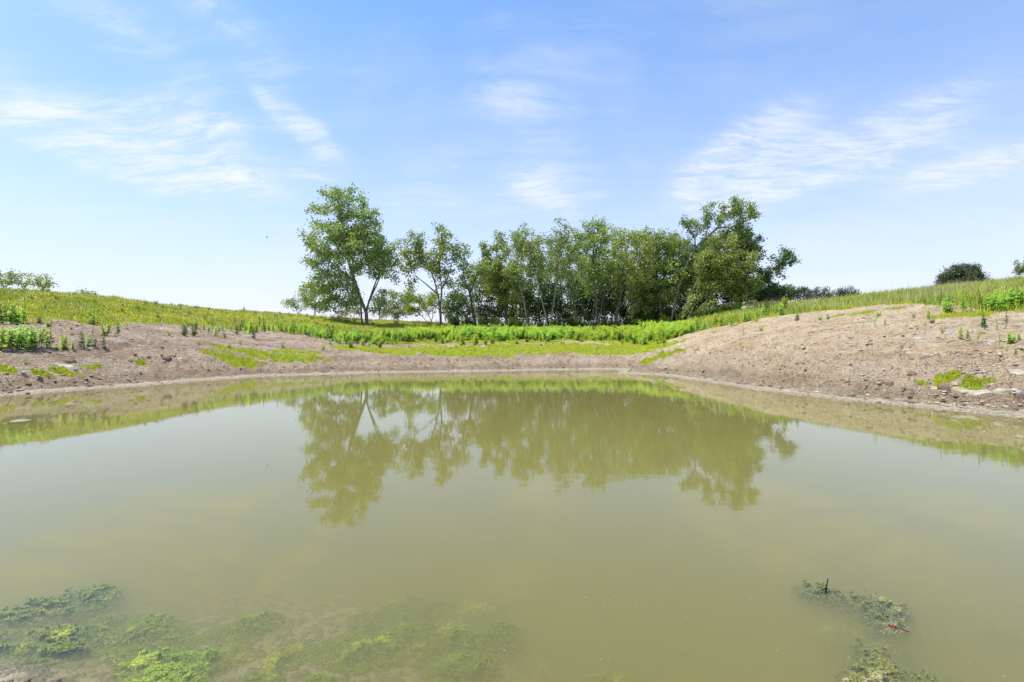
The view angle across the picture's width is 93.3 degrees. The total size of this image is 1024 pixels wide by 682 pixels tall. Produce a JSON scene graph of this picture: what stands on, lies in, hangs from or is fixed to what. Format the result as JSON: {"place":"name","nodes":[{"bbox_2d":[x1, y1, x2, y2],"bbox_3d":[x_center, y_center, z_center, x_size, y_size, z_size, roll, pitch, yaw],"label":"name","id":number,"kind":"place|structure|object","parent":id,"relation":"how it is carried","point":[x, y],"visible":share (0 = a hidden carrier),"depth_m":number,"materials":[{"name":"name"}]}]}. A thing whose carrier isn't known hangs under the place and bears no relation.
{"place":"outdoors","nodes":[
{"label":"outdoors","id":0,"kind":"place"},
{"bbox_2d":[1,285,380,330],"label":"straw grass","id":1,"kind":"structure","parent":0,"point":[182,312],"depth_m":34.75,"materials":[{"name":"green plant"}]},
{"bbox_2d":[0,286,1023,681],"bbox_3d":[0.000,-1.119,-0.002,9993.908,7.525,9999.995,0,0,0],"label":"ground","id":2,"kind":"structure","parent":0,"point":[318,520],"depth_m":6.41,"materials":[{"name":"soil"}]},
{"bbox_2d":[0,327,5,349],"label":"leafy weed","id":3,"kind":"object","parent":2,"relation":"on","point":[1,335],"visible":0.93,"depth_m":16.70,"materials":[{"name":"green plant"}]},
{"bbox_2d":[0,301,11,324],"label":"leafy weed","id":4,"kind":"object","parent":2,"relation":"on","point":[2,317],"visible":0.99,"depth_m":21.17,"materials":[{"name":"green plant"}]},
{"bbox_2d":[1,326,15,348],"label":"leafy weed","id":5,"kind":"object","parent":2,"relation":"on","point":[9,338],"visible":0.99,"depth_m":16.69,"materials":[{"name":"green plant"}]},
{"bbox_2d":[0,269,21,287],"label":"hill tree","id":6,"kind":"object","parent":2,"relation":"on","point":[9,278],"visible":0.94,"depth_m":60.05,"materials":[{"name":"green plant"}]},
{"bbox_2d":[5,303,17,323],"bbox_3d":[-22.180,-1.188,21.462,0.438,1.037,0.500,0,0,38],"label":"leafy weed","id":7,"kind":"object","parent":2,"relation":"on","point":[12,318],"visible":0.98,"depth_m":21.45,"materials":[{"name":"green plant"}]},
{"bbox_2d":[6,324,23,350],"bbox_3d":[-17.282,-0.130,16.796,0.422,0.955,0.472,-2,-4,19],"label":"leafy weed","id":8,"kind":"object","parent":2,"relation":"on","point":[17,341],"visible":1,"depth_m":16.81,"materials":[{"name":"green plant"}]},
{"bbox_2d":[4,268,36,289],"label":"hill tree","id":9,"kind":"object","parent":2,"relation":"on","point":[22,281],"visible":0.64,"depth_m":61.90,"materials":[{"name":"green plant"}]},
{"bbox_2d":[16,327,27,350],"bbox_3d":[-17.249,-0.068,16.980,0.361,0.851,0.428,0,0,2],"label":"leafy weed","id":10,"kind":"object","parent":2,"relation":"on","point":[21,342],"visible":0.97,"depth_m":17.00,"materials":[{"name":"green plant"}]},
{"bbox_2d":[20,305,27,322],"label":"leafy weed","id":11,"kind":"object","parent":2,"relation":"on","point":[22,314],"visible":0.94,"depth_m":22.41,"materials":[{"name":"green plant"}]},
{"bbox_2d":[22,326,37,349],"bbox_3d":[-17.049,-0.064,17.140,0.422,0.902,0.399,0,0,-35],"label":"leafy weed","id":12,"kind":"object","parent":2,"relation":"on","point":[31,339],"visible":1,"depth_m":17.13,"materials":[{"name":"green plant"}]},
{"bbox_2d":[27,326,38,349],"bbox_3d":[-17.061,-0.114,17.254,0.400,0.905,0.447,-2,3,-39],"label":"leafy weed","id":13,"kind":"object","parent":2,"relation":"on","point":[35,341],"visible":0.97,"depth_m":17.20,"materials":[{"name":"green plant"}]},
{"bbox_2d":[34,324,48,345],"bbox_3d":[-16.903,-0.212,17.396,0.346,0.795,0.391,0,0,-19],"label":"leafy weed","id":14,"kind":"object","parent":2,"relation":"on","point":[40,336],"visible":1,"depth_m":17.37,"materials":[{"name":"green plant"}]},
{"bbox_2d":[26,272,58,289],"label":"hill tree","id":15,"kind":"object","parent":2,"relation":"on","point":[38,282],"visible":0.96,"depth_m":60.82,"materials":[{"name":"green plant"}]},
{"bbox_2d":[41,327,54,347],"bbox_3d":[-16.715,-0.101,17.435,0.385,0.873,0.431,1,-3,-32],"label":"leafy weed","id":16,"kind":"object","parent":2,"relation":"on","point":[48,337],"visible":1,"depth_m":17.45,"materials":[{"name":"green plant"}]},
{"bbox_2d":[58,333,68,349],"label":"leafy weed","id":17,"kind":"object","parent":2,"relation":"on","point":[63,345],"visible":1,"depth_m":17.85,"materials":[{"name":"green plant"}]},
{"bbox_2d":[0,582,128,631],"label":"algae mat","id":18,"kind":"object","parent":2,"relation":"on","point":[54,611],"visible":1,"depth_m":2.77,"materials":[{"name":"green plant"}]},
{"bbox_2d":[77,331,85,347],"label":"leafy weed","id":19,"kind":"object","parent":2,"relation":"on","point":[81,341],"visible":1,"depth_m":18.31,"materials":[{"name":"green plant"}]},
{"bbox_2d":[99,321,112,335],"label":"leafy weed","id":20,"kind":"object","parent":2,"relation":"on","point":[107,332],"visible":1,"depth_m":20.75,"materials":[{"name":"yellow plant"}]},
{"bbox_2d":[0,609,323,681],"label":"submerged algae","id":21,"kind":"object","parent":2,"relation":"on","point":[141,633],"visible":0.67,"depth_m":2.52,"materials":[{"name":"green plant"}]},
{"bbox_2d":[0,289,373,337],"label":"meadow forbs","id":22,"kind":"object","parent":2,"relation":"on","point":[47,290],"visible":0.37,"depth_m":34.15,"materials":[{"name":"green plant"}]},
{"bbox_2d":[190,320,197,335],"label":"leafy weed","id":23,"kind":"object","parent":2,"relation":"on","point":[193,332],"visible":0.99,"depth_m":26.91,"materials":[{"name":"green plant"}]},
{"bbox_2d":[0,287,458,344],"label":"meadow grass","id":24,"kind":"structure","parent":2,"relation":"on","point":[75,295],"depth_m":31.59,"materials":[{"name":"green plant"}]},
{"bbox_2d":[281,295,310,313],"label":"tree","id":25,"kind":"object","parent":2,"relation":"on","point":[292,302],"visible":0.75,"depth_m":61.88,"materials":[{"name":"green plant"}]},
{"bbox_2d":[297,281,335,315],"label":"tree","id":26,"kind":"object","parent":2,"relation":"on","point":[313,305],"visible":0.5,"depth_m":59.72,"materials":[{"name":"green plant"}]},
{"bbox_2d":[321,294,363,316],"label":"tree","id":27,"kind":"object","parent":2,"relation":"on","point":[348,312],"visible":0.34,"depth_m":61.10,"materials":[{"name":"green plant"}]},
{"bbox_2d":[295,182,404,324],"bbox_3d":[-16.580,-8.832,49.493,10.693,15.023,6.726,0,0,-17],"label":"ash tree","id":28,"kind":"object","parent":2,"relation":"on","point":[378,258],"visible":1,"depth_m":48.81,"materials":[{"name":"green plant"}]},
{"bbox_2d":[366,286,390,318],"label":"tree","id":29,"kind":"object","parent":2,"relation":"on","point":[383,291],"visible":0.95,"depth_m":59.85,"materials":[{"name":"green plant"}]},
{"bbox_2d":[369,285,418,319],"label":"tree","id":30,"kind":"object","parent":2,"relation":"on","point":[395,308],"visible":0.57,"depth_m":65.53,"materials":[{"name":"green plant"}]},
{"bbox_2d":[302,595,528,681],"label":"submerged algae","id":31,"kind":"object","parent":2,"relation":"on","point":[397,638],"visible":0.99,"depth_m":2.55,"materials":[{"name":"green plant"}]},
{"bbox_2d":[401,286,444,321],"bbox_3d":[-10.465,-4.165,57.034,5.162,4.745,3.772,0,0,0],"label":"willow bush","id":32,"kind":"object","parent":2,"relation":"on","point":[423,305],"visible":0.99,"depth_m":56.80,"materials":[{"name":"green plant"}]},
{"bbox_2d":[393,222,470,324],"bbox_3d":[-8.550,-7.207,51.999,8.262,11.570,4.307,0,0,0],"label":"ash tree","id":33,"kind":"object","parent":2,"relation":"on","point":[430,266],"visible":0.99,"depth_m":51.71,"materials":[{"name":"green plant"}]},
{"bbox_2d":[436,292,464,318],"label":"tree","id":34,"kind":"object","parent":2,"relation":"on","point":[442,304],"visible":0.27,"depth_m":60.86,"materials":[{"name":"green plant"}]},
{"bbox_2d":[442,288,480,323],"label":"bushy tree","id":35,"kind":"object","parent":2,"relation":"on","point":[448,306],"visible":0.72,"depth_m":59.60,"materials":[{"name":"green plant"}]},
{"bbox_2d":[444,243,495,324],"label":"ash tree","id":36,"kind":"object","parent":2,"relation":"on","point":[479,269],"visible":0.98,"depth_m":52.93,"materials":[{"name":"green plant"}]},
{"bbox_2d":[298,330,654,356],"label":"ground plants","id":37,"kind":"object","parent":2,"relation":"on","point":[488,341],"visible":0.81,"depth_m":34.14,"materials":[{"name":"green plant"}]},
{"bbox_2d":[467,259,490,318],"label":"bushy tree","id":38,"kind":"object","parent":2,"relation":"on","point":[478,289],"visible":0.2,"depth_m":59.96,"materials":[{"name":"green plant"}]},
{"bbox_2d":[305,330,664,361],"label":"ground plants","id":39,"kind":"object","parent":2,"relation":"on","point":[497,341],"visible":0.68,"depth_m":34.11,"materials":[{"name":"green plant"}]},
{"bbox_2d":[467,289,511,322],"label":"bushy tree","id":40,"kind":"object","parent":2,"relation":"on","point":[489,312],"visible":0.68,"depth_m":61.52,"materials":[{"name":"green plant"}]},
{"bbox_2d":[302,319,694,342],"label":"undergrowth","id":41,"kind":"object","parent":2,"relation":"on","point":[561,329],"visible":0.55,"depth_m":38.89,"materials":[{"name":"green plant"}]},
{"bbox_2d":[476,230,524,325],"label":"ash tree","id":42,"kind":"object","parent":2,"relation":"on","point":[495,282],"visible":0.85,"depth_m":54.66,"materials":[{"name":"green plant"}]},
{"bbox_2d":[0,306,1011,389],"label":"turf grass","id":43,"kind":"structure","parent":2,"relation":"on","point":[579,347],"depth_m":26.44,"materials":[{"name":"green plant"}]},
{"bbox_2d":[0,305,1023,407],"bbox_3d":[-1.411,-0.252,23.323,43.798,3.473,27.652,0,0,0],"label":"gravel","id":44,"kind":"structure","parent":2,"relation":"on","point":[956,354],"depth_m":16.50,"materials":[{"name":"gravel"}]},
{"bbox_2d":[2,315,1023,409],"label":"mud clods","id":45,"kind":"object","parent":2,"relation":"on","point":[909,396],"visible":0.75,"depth_m":14.61,"materials":[{"name":"brown soil"}]},
{"bbox_2d":[497,230,532,317],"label":"bushy tree","id":46,"kind":"object","parent":2,"relation":"on","point":[507,252],"visible":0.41,"depth_m":59.96,"materials":[{"name":"green plant"}]},
{"bbox_2d":[494,266,538,323],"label":"bushy tree","id":47,"kind":"object","parent":2,"relation":"on","point":[522,314],"visible":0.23,"depth_m":63.17,"materials":[{"name":"green plant"}]},
{"bbox_2d":[509,277,524,322],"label":"young tree","id":48,"kind":"object","parent":2,"relation":"on","point":[514,313],"visible":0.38,"depth_m":59.59,"materials":[{"name":"green plant"}]},
{"bbox_2d":[496,221,545,325],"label":"ash tree","id":49,"kind":"object","parent":2,"relation":"on","point":[517,239],"visible":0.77,"depth_m":52.92,"materials":[{"name":"green plant"}]},
{"bbox_2d":[516,277,531,319],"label":"young tree","id":50,"kind":"object","parent":2,"relation":"on","point":[523,292],"visible":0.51,"depth_m":59.75,"materials":[{"name":"green plant"}]},
{"bbox_2d":[518,259,554,322],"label":"bushy tree","id":51,"kind":"object","parent":2,"relation":"on","point":[535,278],"visible":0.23,"depth_m":66.48,"materials":[{"name":"green plant"}]},
{"bbox_2d":[533,270,550,318],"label":"young tree","id":52,"kind":"object","parent":2,"relation":"on","point":[541,278],"visible":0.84,"depth_m":59.80,"materials":[{"name":"green plant"}]},
{"bbox_2d":[518,276,567,325],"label":"bushy tree","id":53,"kind":"object","parent":2,"relation":"on","point":[548,305],"visible":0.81,"depth_m":61.39,"materials":[{"name":"green plant"}]},
{"bbox_2d":[319,299,778,325],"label":"dead brush litter","id":54,"kind":"object","parent":2,"relation":"on","point":[436,322],"visible":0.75,"depth_m":51.13,"materials":[{"name":"brown plant"}]},
{"bbox_2d":[535,234,563,323],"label":"bushy tree","id":55,"kind":"object","parent":2,"relation":"on","point":[548,251],"visible":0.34,"depth_m":61.90,"materials":[{"name":"green plant"}]},
{"bbox_2d":[521,217,583,326],"bbox_3d":[4.224,-7.070,51.160,6.649,11.868,3.668,0,0,0],"label":"ash tree","id":56,"kind":"object","parent":2,"relation":"on","point":[563,241],"visible":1,"depth_m":50.90,"materials":[{"name":"green plant"}]},
{"bbox_2d":[551,271,566,319],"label":"young tree","id":57,"kind":"object","parent":2,"relation":"on","point":[560,282],"visible":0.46,"depth_m":54.07,"materials":[{"name":"green plant"}]},
{"bbox_2d":[545,270,594,324],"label":"bushy tree","id":58,"kind":"object","parent":2,"relation":"on","point":[565,305],"visible":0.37,"depth_m":63.21,"materials":[{"name":"green plant"}]},
{"bbox_2d":[563,279,580,318],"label":"young tree","id":59,"kind":"object","parent":2,"relation":"on","point":[572,287],"visible":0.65,"depth_m":57.88,"materials":[{"name":"green plant"}]},
{"bbox_2d":[568,271,581,321],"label":"young tree","id":60,"kind":"object","parent":2,"relation":"on","point":[574,292],"visible":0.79,"depth_m":55.39,"materials":[{"name":"green plant"}]},
{"bbox_2d":[559,226,591,317],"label":"bushy tree","id":61,"kind":"object","parent":2,"relation":"on","point":[570,248],"visible":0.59,"depth_m":59.57,"materials":[{"name":"green plant"}]},
{"bbox_2d":[555,250,596,315],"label":"bushy tree","id":62,"kind":"object","parent":2,"relation":"on","point":[576,270],"visible":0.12,"depth_m":66.73,"materials":[{"name":"green plant"}]},
{"bbox_2d":[573,282,588,324],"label":"young tree","id":63,"kind":"object","parent":2,"relation":"on","point":[582,299],"visible":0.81,"depth_m":55.84,"materials":[{"name":"green plant"}]},
{"bbox_2d":[573,215,623,324],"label":"ash tree","id":64,"kind":"object","parent":2,"relation":"on","point":[597,252],"visible":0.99,"depth_m":53.67,"materials":[{"name":"green plant"}]},
{"bbox_2d":[447,298,754,326],"bbox_3d":[13.766,-3.355,58.560,43.919,4.097,18.063,0,0,0],"label":"brushwood","id":65,"kind":"object","parent":2,"relation":"on","point":[665,315],"visible":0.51,"depth_m":54.87,"materials":[{"name":"green plant"}]},
{"bbox_2d":[575,266,626,321],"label":"bushy tree","id":66,"kind":"object","parent":2,"relation":"on","point":[589,315],"visible":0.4,"depth_m":62.16,"materials":[{"name":"green plant"}]},
{"bbox_2d":[597,284,610,319],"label":"young tree","id":67,"kind":"object","parent":2,"relation":"on","point":[604,310],"visible":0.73,"depth_m":59.57,"materials":[{"name":"green plant"}]},
{"bbox_2d":[598,219,629,317],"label":"bushy tree","id":68,"kind":"object","parent":2,"relation":"on","point":[614,243],"visible":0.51,"depth_m":60.91,"materials":[{"name":"green plant"}]},
{"bbox_2d":[606,271,651,320],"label":"bushy tree","id":69,"kind":"object","parent":2,"relation":"on","point":[623,315],"visible":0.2,"depth_m":62.90,"materials":[{"name":"green plant"}]},
{"bbox_2d":[607,227,657,325],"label":"ash tree","id":70,"kind":"object","parent":2,"relation":"on","point":[637,277],"visible":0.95,"depth_m":54.71,"materials":[{"name":"green plant"}]},
{"bbox_2d":[627,269,640,324],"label":"young tree","id":71,"kind":"object","parent":2,"relation":"on","point":[632,310],"visible":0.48,"depth_m":56.67,"materials":[{"name":"green plant"}]},
{"bbox_2d":[629,224,658,304],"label":"bushy tree","id":72,"kind":"object","parent":2,"relation":"on","point":[648,232],"visible":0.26,"depth_m":60.51,"materials":[{"name":"green plant"}]},
{"bbox_2d":[652,276,667,318],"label":"young tree","id":73,"kind":"object","parent":2,"relation":"on","point":[657,285],"visible":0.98,"depth_m":55.45,"materials":[{"name":"green plant"}]},
{"bbox_2d":[624,226,699,319],"bbox_3d":[17.841,-7.681,58.230,9.224,11.910,6.664,0,0,0],"label":"elm tree","id":74,"kind":"object","parent":2,"relation":"on","point":[670,246],"visible":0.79,"depth_m":57.13,"materials":[{"name":"green plant"}]},
{"bbox_2d":[665,228,764,310],"bbox_3d":[26.794,-8.563,64.046,13.205,12.578,9.166,0,0,23],"label":"elm tree","id":75,"kind":"object","parent":2,"relation":"on","point":[701,246],"visible":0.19,"depth_m":62.78,"materials":[{"name":"green plant"}]},
{"bbox_2d":[670,194,762,321],"bbox_3d":[23.712,-9.592,56.251,10.996,15.522,4.118,0,0,0],"label":"ash tree","id":76,"kind":"object","parent":2,"relation":"on","point":[752,213],"visible":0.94,"depth_m":55.89,"materials":[{"name":"green plant"}]},
{"bbox_2d":[678,230,770,320],"bbox_3d":[23.346,-7.252,53.872,10.238,10.940,5.769,0,0,0],"label":"elm tree","id":77,"kind":"object","parent":2,"relation":"on","point":[723,280],"visible":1,"depth_m":53.33,"materials":[{"name":"green plant"}]},
{"bbox_2d":[725,230,801,308],"bbox_3d":[30.587,-8.468,59.037,9.259,11.733,5.204,0,0,0],"label":"elm tree","id":78,"kind":"object","parent":2,"relation":"on","point":[781,261],"visible":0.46,"depth_m":58.33,"materials":[{"name":"green plant"}]},
{"bbox_2d":[749,284,779,302],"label":"juniper","id":79,"kind":"object","parent":2,"relation":"on","point":[768,296],"visible":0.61,"depth_m":57.58,"materials":[{"name":"green plant"}]},
{"bbox_2d":[770,284,798,302],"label":"juniper","id":80,"kind":"object","parent":2,"relation":"on","point":[790,291],"visible":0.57,"depth_m":57.43,"materials":[{"name":"green plant"}]},
{"bbox_2d":[790,284,819,300],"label":"juniper","id":81,"kind":"object","parent":2,"relation":"on","point":[808,292],"visible":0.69,"depth_m":57.65,"materials":[{"name":"green plant"}]},
{"bbox_2d":[586,613,1023,681],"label":"submerged algae","id":82,"kind":"object","parent":2,"relation":"on","point":[850,633],"visible":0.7,"depth_m":2.64,"materials":[{"name":"green plant"}]},
{"bbox_2d":[811,286,835,299],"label":"juniper","id":83,"kind":"object","parent":2,"relation":"on","point":[823,292],"visible":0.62,"depth_m":57.79,"materials":[{"name":"green plant"}]},
{"bbox_2d":[830,285,861,296],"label":"juniper","id":84,"kind":"object","parent":2,"relation":"on","point":[839,293],"visible":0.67,"depth_m":51.83,"materials":[{"name":"green plant"}]},
{"bbox_2d":[687,275,1023,333],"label":"tall grass","id":85,"kind":"structure","parent":2,"relation":"on","point":[954,294],"depth_m":29.36,"materials":[{"name":"green plant"}]},
{"bbox_2d":[937,385,949,392],"bbox_3d":[10.588,1.192,11.840,0.219,0.276,0.264,-24,11,-26],"label":"mud clod","id":86,"kind":"object","parent":2,"relation":"on","point":[944,387],"visible":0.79,"depth_m":11.77,"materials":[{"name":"brown soil"}]},
{"bbox_2d":[940,298,955,312],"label":"leafy weed","id":87,"kind":"object","parent":2,"relation":"on","point":[946,307],"visible":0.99,"depth_m":20.40,"materials":[{"name":"green plant"}]},
{"bbox_2d":[951,387,969,393],"bbox_3d":[10.818,1.195,11.652,0.315,0.074,0.406,-27,16,-33],"label":"flat stone","id":88,"kind":"object","parent":2,"relation":"on","point":[964,390],"visible":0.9,"depth_m":11.64,"materials":[{"name":"stone"}]},
{"bbox_2d":[932,260,992,285],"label":"juniper","id":89,"kind":"object","parent":2,"relation":"on","point":[968,272],"visible":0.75,"depth_m":45.34,"materials":[{"name":"green plant"}]},
{"bbox_2d":[968,390,992,394],"bbox_3d":[10.895,1.216,11.246,0.368,0.075,0.446,-23,14,-35],"label":"flat stone","id":90,"kind":"object","parent":2,"relation":"on","point":[975,392],"visible":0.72,"depth_m":11.25,"materials":[{"name":"stone"}]},
{"bbox_2d":[979,311,988,327],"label":"leafy weed","id":91,"kind":"object","parent":2,"relation":"on","point":[983,319],"visible":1,"depth_m":15.89,"materials":[{"name":"green plant"}]},
{"bbox_2d":[986,292,996,309],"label":"leafy weed","id":92,"kind":"object","parent":2,"relation":"on","point":[992,300],"visible":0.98,"depth_m":19.89,"materials":[{"name":"green plant"}]},
{"bbox_2d":[994,294,1004,308],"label":"leafy weed","id":93,"kind":"object","parent":2,"relation":"on","point":[1000,304],"visible":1,"depth_m":19.64,"materials":[{"name":"green plant"}]},
{"bbox_2d":[993,388,1023,393],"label":"flat stone","id":94,"kind":"object","parent":2,"relation":"on","point":[997,390],"visible":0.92,"depth_m":10.86,"materials":[{"name":"stone"}]},
{"bbox_2d":[1005,289,1015,307],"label":"leafy weed","id":95,"kind":"object","parent":2,"relation":"on","point":[1010,298],"visible":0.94,"depth_m":19.62,"materials":[{"name":"green plant"}]},
{"bbox_2d":[1006,331,1015,343],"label":"leafy weed","id":96,"kind":"object","parent":2,"relation":"on","point":[1010,339],"visible":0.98,"depth_m":13.66,"materials":[{"name":"green plant"}]},
{"bbox_2d":[1008,369,1023,374],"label":"flat stone","id":97,"kind":"object","parent":2,"relation":"on","point":[1018,371],"visible":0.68,"depth_m":11.55,"materials":[{"name":"stone"}]},
{"bbox_2d":[1011,257,1023,276],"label":"shrub","id":98,"kind":"object","parent":2,"relation":"on","point":[1018,270],"visible":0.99,"depth_m":30.98,"materials":[{"name":"green plant"}]},
{"bbox_2d":[1014,392,1023,400],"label":"boulder","id":99,"kind":"object","parent":2,"relation":"on","point":[1018,396],"visible":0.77,"depth_m":10.49,"materials":[{"name":"grey stone"}]},
{"bbox_2d":[0,370,1023,421],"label":"shoreline","id":100,"kind":"structure","parent":0,"point":[552,383],"depth_m":14.37,"materials":[{"name":"brown soil"}]},
{"bbox_2d":[0,622,113,660],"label":"algae mat","id":101,"kind":"object","parent":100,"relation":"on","point":[62,640],"visible":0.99,"depth_m":2.42,"materials":[{"name":"green plant"}]},
{"bbox_2d":[116,646,222,681],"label":"algae mat","id":102,"kind":"object","parent":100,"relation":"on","point":[191,665],"visible":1,"depth_m":2.27,"materials":[{"name":"green plant"}]},
{"bbox_2d":[790,579,915,640],"bbox_3d":[1.971,1.548,2.845,0.435,0.121,0.594,0,0,-42],"label":"algae mat","id":103,"kind":"object","parent":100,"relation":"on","point":[882,612],"visible":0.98,"depth_m":2.78,"materials":[{"name":"green plant"}]},
{"bbox_2d":[834,637,938,681],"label":"algae mat","id":104,"kind":"object","parent":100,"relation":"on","point":[870,664],"visible":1,"depth_m":2.22,"materials":[{"name":"green plant"}]},
{"bbox_2d":[0,0,1023,325],"label":"sky","id":105,"kind":"structure","parent":0,"point":[150,150],"materials":[{"name":"blue"}]},
{"bbox_2d":[747,275,1022,312],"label":"straw grass","id":106,"kind":"structure","parent":0,"point":[935,293],"depth_m":29.03,"materials":[{"name":"green plant"}]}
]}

